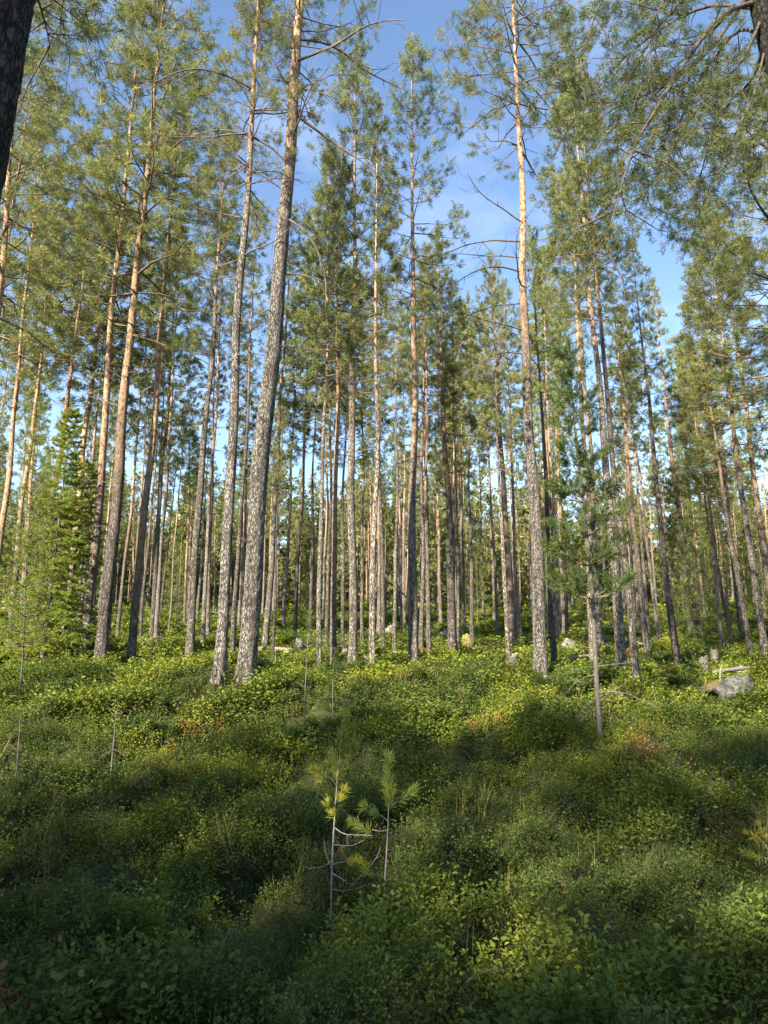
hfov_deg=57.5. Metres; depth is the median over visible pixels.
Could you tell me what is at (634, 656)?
pine tree
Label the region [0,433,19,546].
pine tree
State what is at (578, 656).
fallen log
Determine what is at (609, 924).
fallen twig
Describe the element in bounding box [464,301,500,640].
pine tree
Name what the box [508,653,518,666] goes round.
tree stump
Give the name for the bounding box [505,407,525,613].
pine tree
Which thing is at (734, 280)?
pine tree
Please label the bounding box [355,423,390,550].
pine tree
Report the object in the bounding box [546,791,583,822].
fallen twig
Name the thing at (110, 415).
pine tree
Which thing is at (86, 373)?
pine tree
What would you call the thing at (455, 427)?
pine tree
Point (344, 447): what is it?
pine tree
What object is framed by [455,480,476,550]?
pine tree
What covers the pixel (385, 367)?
pine tree
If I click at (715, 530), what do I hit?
pine tree
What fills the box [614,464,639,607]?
pine tree
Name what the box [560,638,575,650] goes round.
boulder
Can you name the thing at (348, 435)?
pine tree
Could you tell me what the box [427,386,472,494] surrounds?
pine tree
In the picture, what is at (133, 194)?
pine tree
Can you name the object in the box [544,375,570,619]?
pine tree
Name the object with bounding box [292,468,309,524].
pine tree
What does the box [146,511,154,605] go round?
pine tree
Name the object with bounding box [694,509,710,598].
pine tree
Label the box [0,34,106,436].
pine tree
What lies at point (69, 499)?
pine tree
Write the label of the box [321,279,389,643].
pine tree
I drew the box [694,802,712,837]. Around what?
fallen twig
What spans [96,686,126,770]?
dead sapling
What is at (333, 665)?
pine sapling
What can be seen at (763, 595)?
pine tree
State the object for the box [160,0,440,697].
pine tree
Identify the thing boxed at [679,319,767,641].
pine tree
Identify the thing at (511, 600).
pine tree
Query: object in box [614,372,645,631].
pine tree
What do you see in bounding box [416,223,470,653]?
pine tree
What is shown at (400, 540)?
pine tree
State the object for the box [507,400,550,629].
pine tree
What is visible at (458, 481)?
pine tree
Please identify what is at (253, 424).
pine tree
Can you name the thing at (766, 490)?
pine tree
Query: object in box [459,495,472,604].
pine tree
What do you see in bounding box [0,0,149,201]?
pine tree
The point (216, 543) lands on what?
pine tree
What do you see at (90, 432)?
pine tree
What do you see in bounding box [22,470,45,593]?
pine tree
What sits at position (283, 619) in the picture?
pine tree
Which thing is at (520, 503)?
pine tree
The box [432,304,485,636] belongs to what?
pine tree
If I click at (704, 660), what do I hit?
tree stump
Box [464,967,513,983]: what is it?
fallen twig
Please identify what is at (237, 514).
pine tree
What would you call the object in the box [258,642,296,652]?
fallen log
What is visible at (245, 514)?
pine tree
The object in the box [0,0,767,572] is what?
sky
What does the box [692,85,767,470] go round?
pine tree
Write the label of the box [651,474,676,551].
pine tree
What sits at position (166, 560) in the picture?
pine tree
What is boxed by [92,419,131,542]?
pine tree
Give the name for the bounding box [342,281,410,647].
pine tree
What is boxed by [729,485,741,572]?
pine tree
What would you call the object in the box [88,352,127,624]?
pine tree
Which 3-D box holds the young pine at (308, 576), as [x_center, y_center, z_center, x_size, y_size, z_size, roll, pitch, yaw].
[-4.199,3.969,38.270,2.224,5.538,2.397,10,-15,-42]
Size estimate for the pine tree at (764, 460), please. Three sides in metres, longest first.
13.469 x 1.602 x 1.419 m
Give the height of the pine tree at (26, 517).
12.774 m
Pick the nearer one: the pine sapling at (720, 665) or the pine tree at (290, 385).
the pine sapling at (720, 665)
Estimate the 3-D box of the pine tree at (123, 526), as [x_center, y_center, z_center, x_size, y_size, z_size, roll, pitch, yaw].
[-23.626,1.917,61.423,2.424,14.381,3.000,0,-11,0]
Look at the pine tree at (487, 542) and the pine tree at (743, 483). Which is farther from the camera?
the pine tree at (487, 542)
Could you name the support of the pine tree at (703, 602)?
on the ground at (320, 713)
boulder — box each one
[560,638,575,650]
[698,680,719,696]
[711,675,753,699]
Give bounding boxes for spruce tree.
[0,407,94,667]
[12,459,124,656]
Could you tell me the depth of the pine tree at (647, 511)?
54.20 m
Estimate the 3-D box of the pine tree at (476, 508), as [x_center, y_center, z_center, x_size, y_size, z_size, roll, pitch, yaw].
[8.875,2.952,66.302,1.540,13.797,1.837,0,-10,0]
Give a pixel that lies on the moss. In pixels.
(740, 875)
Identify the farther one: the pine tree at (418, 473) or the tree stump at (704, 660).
the pine tree at (418, 473)
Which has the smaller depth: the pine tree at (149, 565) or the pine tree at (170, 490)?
the pine tree at (170, 490)
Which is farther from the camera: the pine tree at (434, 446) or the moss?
the pine tree at (434, 446)
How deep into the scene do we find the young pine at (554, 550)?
8.65 m
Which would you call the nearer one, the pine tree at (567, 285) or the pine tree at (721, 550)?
the pine tree at (567, 285)
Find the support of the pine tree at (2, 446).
on the ground at (320, 713)
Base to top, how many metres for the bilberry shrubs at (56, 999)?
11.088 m
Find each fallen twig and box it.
[217,916,252,959]
[218,942,261,983]
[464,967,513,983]
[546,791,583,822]
[602,909,618,936]
[667,738,686,791]
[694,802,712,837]
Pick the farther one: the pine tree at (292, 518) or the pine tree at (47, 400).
the pine tree at (292, 518)
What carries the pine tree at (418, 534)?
on the ground at (320, 713)
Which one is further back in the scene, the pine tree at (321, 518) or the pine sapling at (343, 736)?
the pine tree at (321, 518)
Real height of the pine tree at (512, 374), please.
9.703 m
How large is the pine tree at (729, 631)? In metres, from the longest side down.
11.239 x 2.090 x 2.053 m
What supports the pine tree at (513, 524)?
on the ground at (320, 713)
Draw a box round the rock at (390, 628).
[385,625,396,633]
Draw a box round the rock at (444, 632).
[440,630,447,636]
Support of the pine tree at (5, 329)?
on the ground at (320, 713)
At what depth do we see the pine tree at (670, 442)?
32.35 m
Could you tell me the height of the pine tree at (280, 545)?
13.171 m
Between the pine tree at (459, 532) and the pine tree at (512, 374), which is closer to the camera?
the pine tree at (512, 374)
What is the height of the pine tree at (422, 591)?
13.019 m
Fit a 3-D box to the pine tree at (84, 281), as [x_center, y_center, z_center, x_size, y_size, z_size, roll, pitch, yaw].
[-11.591,-4.688,26.319,3.309,19.912,3.825,3,-11,1]
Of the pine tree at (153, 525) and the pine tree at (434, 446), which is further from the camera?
the pine tree at (153, 525)
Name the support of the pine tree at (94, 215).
on the ground at (320, 713)
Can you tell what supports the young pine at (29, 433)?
on the ground at (320, 713)
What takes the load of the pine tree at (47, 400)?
on the ground at (320, 713)
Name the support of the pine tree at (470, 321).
on the ground at (320, 713)
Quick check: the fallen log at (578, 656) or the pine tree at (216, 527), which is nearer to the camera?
the fallen log at (578, 656)
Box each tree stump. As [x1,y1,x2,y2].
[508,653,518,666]
[699,655,708,669]
[710,648,718,660]
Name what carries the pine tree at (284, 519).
on the ground at (320, 713)
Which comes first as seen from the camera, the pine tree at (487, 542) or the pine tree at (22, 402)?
the pine tree at (22, 402)
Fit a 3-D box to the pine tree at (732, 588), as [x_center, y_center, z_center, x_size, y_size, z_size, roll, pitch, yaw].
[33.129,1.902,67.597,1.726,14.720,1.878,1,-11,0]
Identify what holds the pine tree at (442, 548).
on the ground at (320, 713)
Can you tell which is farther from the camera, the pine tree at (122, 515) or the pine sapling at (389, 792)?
the pine tree at (122, 515)
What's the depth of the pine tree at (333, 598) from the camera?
15.50 m
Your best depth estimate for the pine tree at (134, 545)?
86.17 m
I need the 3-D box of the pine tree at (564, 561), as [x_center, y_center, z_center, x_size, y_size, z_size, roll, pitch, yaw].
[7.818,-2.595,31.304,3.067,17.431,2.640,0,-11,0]
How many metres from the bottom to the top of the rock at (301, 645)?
0.360 m
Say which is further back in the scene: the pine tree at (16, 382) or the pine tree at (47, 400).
the pine tree at (47, 400)
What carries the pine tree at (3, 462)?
on the ground at (320, 713)
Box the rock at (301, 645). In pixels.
[295,638,304,648]
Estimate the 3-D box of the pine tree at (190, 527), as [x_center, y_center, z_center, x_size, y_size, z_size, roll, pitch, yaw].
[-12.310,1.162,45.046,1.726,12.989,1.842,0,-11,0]
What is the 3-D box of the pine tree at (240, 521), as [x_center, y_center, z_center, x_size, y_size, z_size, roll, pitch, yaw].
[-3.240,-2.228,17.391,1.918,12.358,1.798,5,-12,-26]
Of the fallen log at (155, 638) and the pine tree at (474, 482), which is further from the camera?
the pine tree at (474, 482)
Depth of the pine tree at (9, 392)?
28.77 m
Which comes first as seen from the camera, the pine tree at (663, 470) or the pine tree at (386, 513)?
the pine tree at (663, 470)
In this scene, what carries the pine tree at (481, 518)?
on the ground at (320, 713)
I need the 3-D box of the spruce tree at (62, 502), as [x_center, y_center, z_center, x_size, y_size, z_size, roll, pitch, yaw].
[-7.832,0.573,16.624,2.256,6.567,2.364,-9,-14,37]
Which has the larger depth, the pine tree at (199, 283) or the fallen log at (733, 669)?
the pine tree at (199, 283)
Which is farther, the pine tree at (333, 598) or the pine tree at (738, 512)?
the pine tree at (738, 512)
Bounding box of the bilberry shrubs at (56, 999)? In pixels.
[0,597,767,1023]
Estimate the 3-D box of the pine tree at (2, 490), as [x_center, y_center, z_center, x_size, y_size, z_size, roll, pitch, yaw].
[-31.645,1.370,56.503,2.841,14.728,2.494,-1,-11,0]
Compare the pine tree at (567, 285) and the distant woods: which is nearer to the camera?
the pine tree at (567, 285)
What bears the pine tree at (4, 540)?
on the ground at (320, 713)
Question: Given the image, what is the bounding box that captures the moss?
[0,629,767,1023]
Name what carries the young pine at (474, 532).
on the ground at (320, 713)
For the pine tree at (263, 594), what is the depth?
60.51 m
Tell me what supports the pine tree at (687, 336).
on the ground at (320, 713)
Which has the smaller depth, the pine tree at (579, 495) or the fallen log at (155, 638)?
the fallen log at (155, 638)
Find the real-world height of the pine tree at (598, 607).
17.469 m
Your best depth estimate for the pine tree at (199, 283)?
22.50 m
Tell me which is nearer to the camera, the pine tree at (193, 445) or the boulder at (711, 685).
the boulder at (711, 685)
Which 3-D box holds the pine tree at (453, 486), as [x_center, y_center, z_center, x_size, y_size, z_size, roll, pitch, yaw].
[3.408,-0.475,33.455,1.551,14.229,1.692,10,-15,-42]
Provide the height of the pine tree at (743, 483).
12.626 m
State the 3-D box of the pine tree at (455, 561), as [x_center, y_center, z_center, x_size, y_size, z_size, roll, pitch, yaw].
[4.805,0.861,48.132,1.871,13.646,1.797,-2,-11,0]
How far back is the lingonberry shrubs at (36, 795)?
6.60 m
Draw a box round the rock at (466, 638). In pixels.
[460,633,473,647]
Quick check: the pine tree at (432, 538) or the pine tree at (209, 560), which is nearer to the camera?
the pine tree at (209, 560)
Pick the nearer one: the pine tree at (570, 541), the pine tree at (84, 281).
the pine tree at (84, 281)
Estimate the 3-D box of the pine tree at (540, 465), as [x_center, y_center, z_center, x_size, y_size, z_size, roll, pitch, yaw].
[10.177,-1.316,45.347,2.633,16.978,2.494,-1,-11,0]
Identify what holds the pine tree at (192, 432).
on the ground at (320, 713)
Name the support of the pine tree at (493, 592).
on the ground at (320, 713)
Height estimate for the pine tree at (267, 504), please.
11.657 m
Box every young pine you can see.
[0,390,60,697]
[160,528,198,620]
[287,535,324,626]
[460,515,494,624]
[525,508,569,629]
[537,331,655,742]
[652,514,697,629]
[666,496,729,641]
[701,489,754,635]
[730,470,767,616]
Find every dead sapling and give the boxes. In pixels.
[8,715,34,776]
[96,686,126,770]
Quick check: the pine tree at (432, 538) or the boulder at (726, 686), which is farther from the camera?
the pine tree at (432, 538)
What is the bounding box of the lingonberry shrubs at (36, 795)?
[0,599,767,1023]
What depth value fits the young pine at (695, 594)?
26.69 m
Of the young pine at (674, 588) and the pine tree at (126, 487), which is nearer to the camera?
the young pine at (674, 588)
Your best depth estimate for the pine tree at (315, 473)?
66.61 m
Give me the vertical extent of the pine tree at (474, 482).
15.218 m
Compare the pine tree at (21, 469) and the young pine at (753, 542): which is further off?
the pine tree at (21, 469)
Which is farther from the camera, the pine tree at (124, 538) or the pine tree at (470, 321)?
the pine tree at (124, 538)
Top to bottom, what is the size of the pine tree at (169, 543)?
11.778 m
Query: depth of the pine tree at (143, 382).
27.11 m
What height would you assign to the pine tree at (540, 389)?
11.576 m
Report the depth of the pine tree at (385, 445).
37.80 m
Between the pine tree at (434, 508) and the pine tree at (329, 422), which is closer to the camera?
the pine tree at (329, 422)
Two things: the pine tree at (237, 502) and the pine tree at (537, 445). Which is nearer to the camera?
the pine tree at (537, 445)
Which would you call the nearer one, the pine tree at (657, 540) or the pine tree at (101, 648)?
the pine tree at (101, 648)
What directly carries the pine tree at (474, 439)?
on the ground at (320, 713)
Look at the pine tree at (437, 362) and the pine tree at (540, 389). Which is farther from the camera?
the pine tree at (437, 362)
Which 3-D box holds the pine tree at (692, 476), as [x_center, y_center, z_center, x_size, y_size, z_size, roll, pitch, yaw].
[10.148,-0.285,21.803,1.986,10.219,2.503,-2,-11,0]
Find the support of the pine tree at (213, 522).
on the ground at (320, 713)
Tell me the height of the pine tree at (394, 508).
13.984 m
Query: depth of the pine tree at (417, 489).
52.42 m
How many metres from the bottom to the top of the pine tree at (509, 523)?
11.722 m
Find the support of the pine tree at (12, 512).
on the ground at (320, 713)
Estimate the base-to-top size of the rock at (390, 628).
0.624 m
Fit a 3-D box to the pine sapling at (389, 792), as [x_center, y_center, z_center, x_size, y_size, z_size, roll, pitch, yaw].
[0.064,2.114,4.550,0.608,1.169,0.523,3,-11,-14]
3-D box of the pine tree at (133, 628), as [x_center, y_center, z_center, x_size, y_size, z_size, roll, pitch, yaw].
[-5.832,-4.704,18.030,3.091,17.594,2.438,1,-11,0]
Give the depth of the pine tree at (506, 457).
56.33 m
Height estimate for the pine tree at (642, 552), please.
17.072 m
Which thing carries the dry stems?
on the ground at (320, 713)
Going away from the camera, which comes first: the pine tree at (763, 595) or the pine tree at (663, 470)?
the pine tree at (663, 470)
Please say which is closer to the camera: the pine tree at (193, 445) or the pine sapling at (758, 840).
the pine sapling at (758, 840)
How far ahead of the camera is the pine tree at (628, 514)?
41.48 m
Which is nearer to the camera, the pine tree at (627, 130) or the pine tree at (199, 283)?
the pine tree at (627, 130)
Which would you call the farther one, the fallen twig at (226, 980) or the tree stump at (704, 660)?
the tree stump at (704, 660)
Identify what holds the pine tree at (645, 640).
on the ground at (320, 713)
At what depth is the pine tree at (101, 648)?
17.16 m
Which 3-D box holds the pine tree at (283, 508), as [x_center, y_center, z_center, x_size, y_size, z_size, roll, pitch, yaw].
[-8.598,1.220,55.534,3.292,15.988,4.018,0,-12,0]
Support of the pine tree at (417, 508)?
on the ground at (320, 713)
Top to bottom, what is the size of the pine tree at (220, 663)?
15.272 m
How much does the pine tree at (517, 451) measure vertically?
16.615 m
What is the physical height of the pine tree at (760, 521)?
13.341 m
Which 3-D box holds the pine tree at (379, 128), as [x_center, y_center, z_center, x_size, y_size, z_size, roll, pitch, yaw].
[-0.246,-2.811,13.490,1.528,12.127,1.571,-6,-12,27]
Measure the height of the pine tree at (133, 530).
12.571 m
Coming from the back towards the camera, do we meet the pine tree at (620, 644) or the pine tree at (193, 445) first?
the pine tree at (193, 445)
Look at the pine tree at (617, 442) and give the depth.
27.66 m
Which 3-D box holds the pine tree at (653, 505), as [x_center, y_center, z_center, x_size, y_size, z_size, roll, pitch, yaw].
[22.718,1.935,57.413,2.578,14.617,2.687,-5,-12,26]
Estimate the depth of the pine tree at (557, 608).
27.56 m
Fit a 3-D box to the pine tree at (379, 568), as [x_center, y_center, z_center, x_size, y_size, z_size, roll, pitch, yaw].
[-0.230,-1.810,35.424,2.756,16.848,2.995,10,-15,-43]
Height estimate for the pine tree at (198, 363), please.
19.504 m
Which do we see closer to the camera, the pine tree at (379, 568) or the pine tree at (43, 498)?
the pine tree at (379, 568)
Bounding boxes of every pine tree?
[0,0,110,329]
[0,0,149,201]
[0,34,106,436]
[0,90,82,570]
[0,160,99,630]
[0,232,69,626]
[0,277,31,432]
[0,279,52,517]
[0,383,16,491]
[0,395,9,491]
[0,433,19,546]
[0,444,11,515]
[2,0,193,661]
[3,510,14,594]
[4,486,23,591]
[8,318,51,485]
[12,391,53,602]
[15,0,270,661]
[19,462,38,587]
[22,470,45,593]
[26,153,131,639]
[32,456,54,538]
[37,445,60,588]
[49,201,146,627]
[51,136,143,628]
[63,459,77,581]
[72,381,98,474]
[74,401,106,625]
[75,178,163,635]
[83,447,111,552]
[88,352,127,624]
[92,358,119,468]
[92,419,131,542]
[96,399,125,616]
[100,249,169,633]
[102,464,113,539]
[102,474,127,543]
[107,40,228,662]
[113,0,328,692]
[115,496,130,603]
[117,265,192,640]
[118,473,129,545]
[124,486,138,600]
[126,368,163,573]
[130,509,136,592]
[131,421,163,615]
[131,499,153,608]
[135,215,210,634]
[139,208,202,636]
[145,338,184,555]
[146,487,163,607]
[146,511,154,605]
[150,427,175,501]
[156,352,211,629]
[159,110,261,656]
[159,413,186,619]
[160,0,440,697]
[160,196,258,649]
[164,511,174,602]
[169,387,201,627]
[182,434,207,619]
[184,426,220,619]
[199,330,229,635]
[199,482,220,606]
[201,464,223,610]
[211,507,222,595]
[218,196,292,658]
[222,337,260,626]
[233,461,249,531]
[234,448,250,532]
[237,379,256,619]
[247,364,289,485]
[257,207,317,645]
[261,463,280,613]
[265,433,295,557]
[265,468,278,618]
[267,477,288,610]
[269,397,298,656]
[270,297,329,627]
[271,251,333,642]
[274,264,357,639]
[278,503,286,596]
[283,151,389,664]
[283,515,296,599]
[284,44,421,664]
[286,480,315,612]
[288,135,369,666]
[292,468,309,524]
[301,253,379,649]
[306,472,324,605]
[311,275,387,654]
[312,397,334,627]
[313,435,332,619]
[314,498,326,553]
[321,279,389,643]
[334,93,416,665]
[339,324,371,637]
[339,466,365,538]
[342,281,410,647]
[347,486,361,583]
[355,322,407,633]
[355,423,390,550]
[356,450,372,584]
[361,31,470,667]
[367,250,421,652]
[367,452,387,537]
[372,456,395,613]
[381,307,439,631]
[385,258,461,650]
[386,428,409,616]
[387,434,408,622]
[388,241,463,648]
[398,440,429,602]
[402,271,442,637]
[402,498,419,608]
[407,433,435,588]
[414,0,615,678]
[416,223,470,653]
[416,457,429,573]
[418,285,494,648]
[418,443,446,607]
[423,443,445,610]
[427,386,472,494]
[428,403,449,630]
[429,300,491,631]
[429,478,440,600]
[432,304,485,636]
[432,489,446,599]
[438,433,481,599]
[439,385,473,585]
[440,384,473,592]
[440,493,464,575]
[442,438,460,615]
[444,290,502,639]
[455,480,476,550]
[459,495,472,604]
[461,274,531,663]
[462,248,534,646]
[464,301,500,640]
[464,487,489,592]
[470,394,504,626]
[470,406,486,617]
[470,475,483,605]
[485,355,524,632]
[489,277,535,640]
[493,0,767,334]
[498,499,518,562]
[504,439,519,569]
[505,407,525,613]
[506,221,578,668]
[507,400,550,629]
[510,488,526,591]
[515,248,587,637]
[515,454,529,608]
[521,276,590,635]
[522,371,555,536]
[525,62,636,672]
[526,54,642,681]
[529,274,556,632]
[536,147,611,661]
[536,360,571,634]
[539,450,557,526]
[541,405,562,535]
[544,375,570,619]
[545,156,608,648]
[550,414,573,609]
[566,503,574,608]
[569,473,581,586]
[571,467,584,518]
[577,466,602,533]
[588,267,651,655]
[594,469,616,612]
[595,485,606,605]
[597,319,661,640]
[606,238,687,668]
[611,305,661,637]
[611,482,626,615]
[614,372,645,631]
[614,407,640,623]
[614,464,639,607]
[625,511,637,606]
[633,2,767,405]
[633,436,667,613]
[637,276,695,635]
[644,455,673,533]
[646,345,710,635]
[646,417,680,608]
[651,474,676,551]
[652,505,664,603]
[653,506,671,557]
[657,199,767,597]
[661,196,767,655]
[663,332,744,634]
[669,273,763,656]
[670,354,743,648]
[670,435,694,609]
[672,341,746,647]
[673,410,706,616]
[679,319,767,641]
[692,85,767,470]
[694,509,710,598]
[702,487,720,597]
[707,431,729,613]
[708,497,724,594]
[718,485,742,563]
[722,503,733,600]
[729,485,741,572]
[732,443,751,526]
[747,477,767,619]
[751,371,767,549]
[760,483,767,531]
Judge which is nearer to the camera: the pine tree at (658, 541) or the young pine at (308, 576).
the young pine at (308, 576)
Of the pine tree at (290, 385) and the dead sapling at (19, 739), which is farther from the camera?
the pine tree at (290, 385)
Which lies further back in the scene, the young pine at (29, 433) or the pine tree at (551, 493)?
the pine tree at (551, 493)
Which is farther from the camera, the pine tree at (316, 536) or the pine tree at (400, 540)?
the pine tree at (316, 536)
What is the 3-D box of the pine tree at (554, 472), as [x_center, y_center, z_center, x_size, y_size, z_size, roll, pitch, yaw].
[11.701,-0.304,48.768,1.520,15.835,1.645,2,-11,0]
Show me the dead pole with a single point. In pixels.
(432, 626)
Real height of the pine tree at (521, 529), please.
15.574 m
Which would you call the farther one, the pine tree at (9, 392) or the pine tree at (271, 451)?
the pine tree at (271, 451)
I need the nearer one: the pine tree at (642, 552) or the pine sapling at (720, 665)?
the pine sapling at (720, 665)
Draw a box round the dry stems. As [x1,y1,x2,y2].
[11,650,767,1023]
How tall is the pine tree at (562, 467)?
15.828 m
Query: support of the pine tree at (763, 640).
on the ground at (320, 713)
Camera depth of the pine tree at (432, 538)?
76.17 m
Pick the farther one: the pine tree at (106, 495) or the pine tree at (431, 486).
the pine tree at (431, 486)
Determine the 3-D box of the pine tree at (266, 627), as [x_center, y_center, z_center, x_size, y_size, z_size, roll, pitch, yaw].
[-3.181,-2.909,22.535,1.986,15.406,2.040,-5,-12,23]
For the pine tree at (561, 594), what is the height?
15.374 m
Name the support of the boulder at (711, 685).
on the ground at (320, 713)
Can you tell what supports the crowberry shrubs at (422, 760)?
on the ground at (320, 713)
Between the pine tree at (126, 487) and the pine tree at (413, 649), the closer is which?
the pine tree at (413, 649)
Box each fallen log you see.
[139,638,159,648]
[143,636,163,643]
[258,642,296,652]
[569,651,601,658]
[712,666,755,673]
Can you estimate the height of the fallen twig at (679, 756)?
0.342 m
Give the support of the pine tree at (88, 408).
on the ground at (320, 713)
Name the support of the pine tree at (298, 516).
on the ground at (320, 713)
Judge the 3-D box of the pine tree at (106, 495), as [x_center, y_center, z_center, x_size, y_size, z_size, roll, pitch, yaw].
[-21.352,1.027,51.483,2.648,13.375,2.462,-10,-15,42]
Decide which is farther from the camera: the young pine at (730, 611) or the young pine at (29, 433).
the young pine at (730, 611)
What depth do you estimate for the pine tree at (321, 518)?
15.12 m
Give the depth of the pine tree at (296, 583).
26.14 m
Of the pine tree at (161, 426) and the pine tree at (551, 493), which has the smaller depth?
the pine tree at (161, 426)
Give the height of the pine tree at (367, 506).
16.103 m
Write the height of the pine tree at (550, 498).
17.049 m
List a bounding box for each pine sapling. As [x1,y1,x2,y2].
[284,611,329,720]
[305,699,380,927]
[317,646,347,717]
[343,748,428,893]
[712,660,727,681]
[737,820,767,862]
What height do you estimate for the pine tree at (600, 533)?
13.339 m
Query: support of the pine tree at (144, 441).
on the ground at (320, 713)
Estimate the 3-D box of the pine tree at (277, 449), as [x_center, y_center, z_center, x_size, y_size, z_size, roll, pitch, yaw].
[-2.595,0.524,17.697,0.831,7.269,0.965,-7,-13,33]
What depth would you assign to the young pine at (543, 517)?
39.05 m
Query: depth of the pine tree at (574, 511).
82.89 m
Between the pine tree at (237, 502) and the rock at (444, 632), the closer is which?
the rock at (444, 632)
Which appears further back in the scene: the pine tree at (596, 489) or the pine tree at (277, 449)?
the pine tree at (596, 489)
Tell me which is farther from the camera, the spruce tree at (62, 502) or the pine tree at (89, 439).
the pine tree at (89, 439)
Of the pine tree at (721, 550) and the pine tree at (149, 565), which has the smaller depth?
the pine tree at (721, 550)
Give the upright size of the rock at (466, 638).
0.574 m
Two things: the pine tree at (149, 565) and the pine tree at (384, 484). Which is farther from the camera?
the pine tree at (149, 565)
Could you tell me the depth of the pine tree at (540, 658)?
17.10 m
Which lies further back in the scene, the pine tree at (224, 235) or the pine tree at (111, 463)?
the pine tree at (111, 463)
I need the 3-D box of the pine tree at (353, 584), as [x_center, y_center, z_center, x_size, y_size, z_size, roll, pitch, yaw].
[-0.747,-3.909,15.658,3.198,15.232,3.305,0,-11,0]
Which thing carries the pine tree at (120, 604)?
on the ground at (320, 713)
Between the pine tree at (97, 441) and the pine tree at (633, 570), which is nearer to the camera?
the pine tree at (97, 441)
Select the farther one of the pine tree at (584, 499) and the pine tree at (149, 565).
the pine tree at (149, 565)
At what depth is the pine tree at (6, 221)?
17.86 m
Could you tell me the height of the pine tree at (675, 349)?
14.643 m
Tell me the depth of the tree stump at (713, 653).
17.74 m
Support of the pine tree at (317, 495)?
on the ground at (320, 713)
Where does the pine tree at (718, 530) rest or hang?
on the ground at (320, 713)
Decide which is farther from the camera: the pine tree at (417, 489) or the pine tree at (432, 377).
the pine tree at (417, 489)
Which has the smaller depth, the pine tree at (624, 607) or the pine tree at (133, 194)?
the pine tree at (133, 194)
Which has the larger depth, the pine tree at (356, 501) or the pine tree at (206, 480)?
the pine tree at (356, 501)
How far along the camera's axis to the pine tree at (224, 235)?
17.62 m
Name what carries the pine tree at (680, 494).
on the ground at (320, 713)
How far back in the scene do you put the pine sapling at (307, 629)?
9.48 m
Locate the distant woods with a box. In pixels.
[0,434,767,611]
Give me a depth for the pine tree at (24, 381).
31.95 m
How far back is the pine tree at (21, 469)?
43.40 m
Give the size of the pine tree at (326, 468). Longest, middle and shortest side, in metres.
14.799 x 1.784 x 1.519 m
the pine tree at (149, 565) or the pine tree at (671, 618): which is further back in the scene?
the pine tree at (149, 565)
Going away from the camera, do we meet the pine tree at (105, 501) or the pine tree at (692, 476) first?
the pine tree at (692, 476)
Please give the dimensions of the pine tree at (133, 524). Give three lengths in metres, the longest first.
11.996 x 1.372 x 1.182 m
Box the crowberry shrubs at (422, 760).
[0,632,767,1023]
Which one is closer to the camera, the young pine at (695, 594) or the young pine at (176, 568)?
the young pine at (695, 594)
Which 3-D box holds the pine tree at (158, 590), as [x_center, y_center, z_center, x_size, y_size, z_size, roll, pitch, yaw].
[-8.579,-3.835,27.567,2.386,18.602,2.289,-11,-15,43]
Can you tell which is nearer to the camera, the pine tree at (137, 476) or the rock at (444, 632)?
the rock at (444, 632)
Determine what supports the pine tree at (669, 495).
on the ground at (320, 713)
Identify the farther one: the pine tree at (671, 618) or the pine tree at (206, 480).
the pine tree at (206, 480)
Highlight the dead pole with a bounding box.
[384,574,442,637]
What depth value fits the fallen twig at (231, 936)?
3.48 m
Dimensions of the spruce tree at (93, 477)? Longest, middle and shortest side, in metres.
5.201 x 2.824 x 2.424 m
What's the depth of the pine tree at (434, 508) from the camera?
64.74 m
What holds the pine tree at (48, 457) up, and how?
on the ground at (320, 713)
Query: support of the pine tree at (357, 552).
on the ground at (320, 713)
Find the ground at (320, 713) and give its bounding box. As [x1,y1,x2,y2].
[0,603,767,1023]

